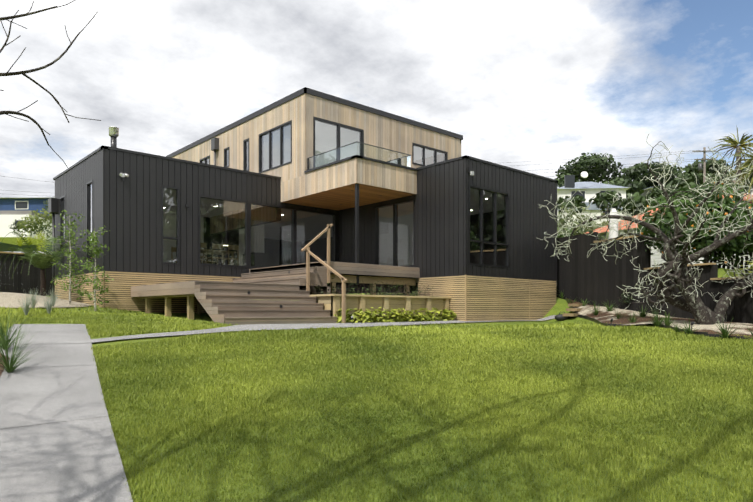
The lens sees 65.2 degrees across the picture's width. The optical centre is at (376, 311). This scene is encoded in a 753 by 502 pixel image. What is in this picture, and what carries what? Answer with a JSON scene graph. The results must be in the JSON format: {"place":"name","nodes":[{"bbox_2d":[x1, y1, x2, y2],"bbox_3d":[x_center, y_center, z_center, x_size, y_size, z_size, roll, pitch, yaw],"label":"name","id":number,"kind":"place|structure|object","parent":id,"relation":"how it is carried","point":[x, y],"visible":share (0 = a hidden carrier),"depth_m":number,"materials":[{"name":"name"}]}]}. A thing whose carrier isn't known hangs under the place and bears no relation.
{"place":"outdoors","nodes":[
{"label":"outdoors","id":0,"kind":"place"},
{"bbox_2d":[0,324,132,501],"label":"garden path","id":1,"kind":"structure","parent":0,"point":[75,459],"depth_m":5.38,"materials":[{"name":"concrete"}]},
{"bbox_2d":[0,285,752,372],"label":"grass plants","id":2,"kind":"object","parent":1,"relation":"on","point":[5,345],"visible":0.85,"depth_m":12.49,"materials":[{"name":"green plant"}]},
{"bbox_2d":[60,116,508,267],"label":"window frames","id":3,"kind":"structure","parent":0,"point":[248,204],"depth_m":19.66,"materials":[{"name":"black metal"}]},
{"bbox_2d":[62,120,506,266],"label":"windows","id":4,"kind":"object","parent":3,"relation":"in","point":[404,161],"visible":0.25,"depth_m":19.85,"materials":[{"name":"glass"}]},
{"bbox_2d":[81,121,503,282],"bbox_3d":[-3.812,-4.087,22.561,13.600,5.620,15.940,0,0,-42],"label":"house interior","id":5,"kind":"object","parent":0,"point":[340,198],"visible":0.12,"depth_m":22.66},
{"bbox_2d":[24,315,571,343],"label":"garden path","id":6,"kind":"structure","parent":0,"point":[263,327],"depth_m":12.55,"materials":[{"name":"concrete"}]},
{"bbox_2d":[55,148,556,293],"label":"dark wall cladding","id":7,"kind":"structure","parent":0,"point":[127,212],"depth_m":18.47,"materials":[{"name":"black wood"}]},
{"bbox_2d":[172,93,460,201],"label":"wood cladding","id":8,"kind":"structure","parent":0,"point":[301,111],"depth_m":20.48,"materials":[{"name":"beige wood"}]},
{"bbox_2d":[0,0,752,252],"label":"sky","id":9,"kind":"structure","parent":0,"point":[521,81],"materials":[{"name":"white"}]},
{"bbox_2d":[0,268,752,501],"bbox_3d":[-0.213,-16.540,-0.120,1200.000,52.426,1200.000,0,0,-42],"label":"lawn","id":10,"kind":"structure","parent":0,"point":[560,306],"depth_m":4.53,"materials":[{"name":"green plant"}]},
{"bbox_2d":[0,353,9,375],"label":"mulch strip","id":11,"kind":"object","parent":10,"relation":"on","point":[1,370],"visible":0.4,"depth_m":7.45,"materials":[{"name":"brown plant"}]},
{"bbox_2d":[0,251,55,295],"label":"boundary fence","id":12,"kind":"object","parent":10,"relation":"on","point":[20,282],"visible":0.42,"depth_m":24.67,"materials":[{"name":"brown wood"}]},
{"bbox_2d":[6,201,51,252],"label":"hedge plants","id":13,"kind":"object","parent":10,"relation":"on","point":[25,225],"visible":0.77,"depth_m":43.91,"materials":[{"name":"green plant"}]},
{"bbox_2d":[0,231,84,295],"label":"tree fern","id":14,"kind":"object","parent":10,"relation":"on","point":[38,260],"visible":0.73,"depth_m":17.54,"materials":[{"name":"green plant"}]},
{"bbox_2d":[0,292,90,307],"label":"gravel driveway","id":15,"kind":"structure","parent":10,"relation":"on","point":[10,300],"depth_m":15.34,"materials":[{"name":"grey gravel"}]},
{"bbox_2d":[0,0,100,168],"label":"bare tree","id":16,"kind":"object","parent":10,"relation":"on","point":[8,73],"visible":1,"depth_m":3.96,"materials":[{"name":"brown plant"}]},
{"bbox_2d":[50,210,93,304],"bbox_3d":[-8.098,-1.384,15.678,1.180,2.555,0.969,0,0,-42],"label":"birch sapling","id":17,"kind":"object","parent":10,"relation":"on","point":[71,239],"visible":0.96,"depth_m":15.63,"materials":[{"name":"green plant"}]},
{"bbox_2d":[68,225,113,310],"bbox_3d":[-7.246,-1.112,14.950,1.085,2.308,1.040,0,0,-42],"label":"birch sapling","id":18,"kind":"object","parent":10,"relation":"on","point":[93,241],"visible":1,"depth_m":15.04,"materials":[{"name":"green plant"}]},
{"bbox_2d":[131,261,419,324],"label":"deck stairs","id":19,"kind":"structure","parent":10,"relation":"on","point":[292,301],"depth_m":15.23,"materials":[{"name":"brown wood"}]},
{"bbox_2d":[301,224,347,322],"bbox_3d":[-1.076,-1.007,15.597,1.051,2.920,1.803,0,0,-42],"label":"stair handrail","id":20,"kind":"object","parent":19,"relation":"on","point":[306,248],"visible":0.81,"depth_m":15.91,"materials":[{"name":"brown wood"}]},
{"bbox_2d":[48,87,558,296],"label":"roof trim","id":21,"kind":"structure","parent":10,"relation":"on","point":[53,202],"depth_m":19.78,"materials":[{"name":"black metal"}]},
{"bbox_2d":[55,271,555,321],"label":"house base slats","id":22,"kind":"object","parent":10,"relation":"on","point":[483,298],"visible":0.52,"depth_m":18.18,"materials":[{"name":"brown wood"}]},
{"bbox_2d":[0,171,752,268],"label":"neighbouring houses","id":23,"kind":"structure","parent":10,"relation":"on","point":[12,210],"depth_m":62.88,"materials":[{"name":"grey metal"}]},
{"bbox_2d":[609,208,618,238],"bbox_3d":[8.012,-2.482,19.873,0.304,1.970,0.320,0,0,-42],"label":"chimney","id":24,"kind":"object","parent":23,"relation":"part of","point":[615,233],"visible":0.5,"depth_m":19.75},
{"bbox_2d":[4,147,750,197],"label":"power pole wires","id":25,"kind":"object","parent":10,"relation":"on","point":[704,151],"visible":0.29,"depth_m":61.00,"materials":[{"name":"grey metal"}]},
{"bbox_2d":[310,294,451,322],"bbox_3d":[0.093,0.128,17.073,4.570,1.150,1.530,0,0,-42],"label":"planter box","id":26,"kind":"object","parent":10,"relation":"on","point":[332,302],"visible":0.46,"depth_m":16.23,"materials":[{"name":"brown wood"}]},
{"bbox_2d":[306,276,629,322],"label":"planter shrubs","id":27,"kind":"object","parent":26,"relation":"in","point":[367,317],"visible":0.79,"depth_m":16.45,"materials":[{"name":"green plant"}]},
{"bbox_2d":[351,316,694,327],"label":"garden spike lights","id":28,"kind":"object","parent":10,"relation":"on","point":[611,320],"visible":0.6,"depth_m":14.10,"materials":[{"name":"black metal"}]},
{"bbox_2d":[555,312,569,320],"bbox_3d":[6.144,0.162,19.453,0.480,0.304,0.240,0,0,2],"label":"rock","id":29,"kind":"object","parent":10,"relation":"on","point":[559,317],"visible":0.77,"depth_m":19.36,"materials":[{"name":"stone"}]},
{"bbox_2d":[563,304,582,315],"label":"wooden steps","id":30,"kind":"structure","parent":10,"relation":"on","point":[573,309],"depth_m":19.49,"materials":[{"name":"brown wood"}]},
{"bbox_2d":[538,134,752,324],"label":"tree","id":31,"kind":"object","parent":10,"relation":"on","point":[676,266],"visible":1,"depth_m":14.45,"materials":[{"name":"grey plant"}]},
{"bbox_2d":[555,232,752,323],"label":"boundary fence","id":32,"kind":"object","parent":10,"relation":"on","point":[596,277],"visible":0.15,"depth_m":18.78,"materials":[{"name":"brown wood"}]},
{"bbox_2d":[555,153,752,224],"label":"trees","id":33,"kind":"object","parent":10,"relation":"on","point":[636,185],"visible":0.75,"depth_m":89.26,"materials":[{"name":"green plant"}]},
{"bbox_2d":[557,205,752,276],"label":"neighbour shrubs","id":34,"kind":"object","parent":10,"relation":"on","point":[579,230],"visible":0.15,"depth_m":33.45,"materials":[{"name":"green plant"}]},
{"bbox_2d":[565,297,752,339],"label":"garden bed edging","id":35,"kind":"object","parent":10,"relation":"on","point":[661,325],"visible":0.4,"depth_m":14.33,"materials":[{"name":"black metal"}]},
{"bbox_2d":[568,302,752,337],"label":"rock border","id":36,"kind":"object","parent":10,"relation":"on","point":[604,315],"visible":0.67,"depth_m":15.79,"materials":[{"name":"grey stone"}]},
{"bbox_2d":[635,178,752,270],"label":"orange tree","id":37,"kind":"object","parent":10,"relation":"on","point":[736,243],"visible":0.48,"depth_m":16.57,"materials":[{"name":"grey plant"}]},
{"bbox_2d":[708,125,752,201],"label":"palm tree","id":38,"kind":"object","parent":10,"relation":"on","point":[739,147],"visible":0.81,"depth_m":26.27,"materials":[{"name":"green plant"}]},
{"bbox_2d":[710,235,752,272],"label":"picket fence","id":39,"kind":"object","parent":10,"relation":"on","point":[746,260],"visible":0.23,"depth_m":16.83,"materials":[{"name":"white wood"}]}
]}

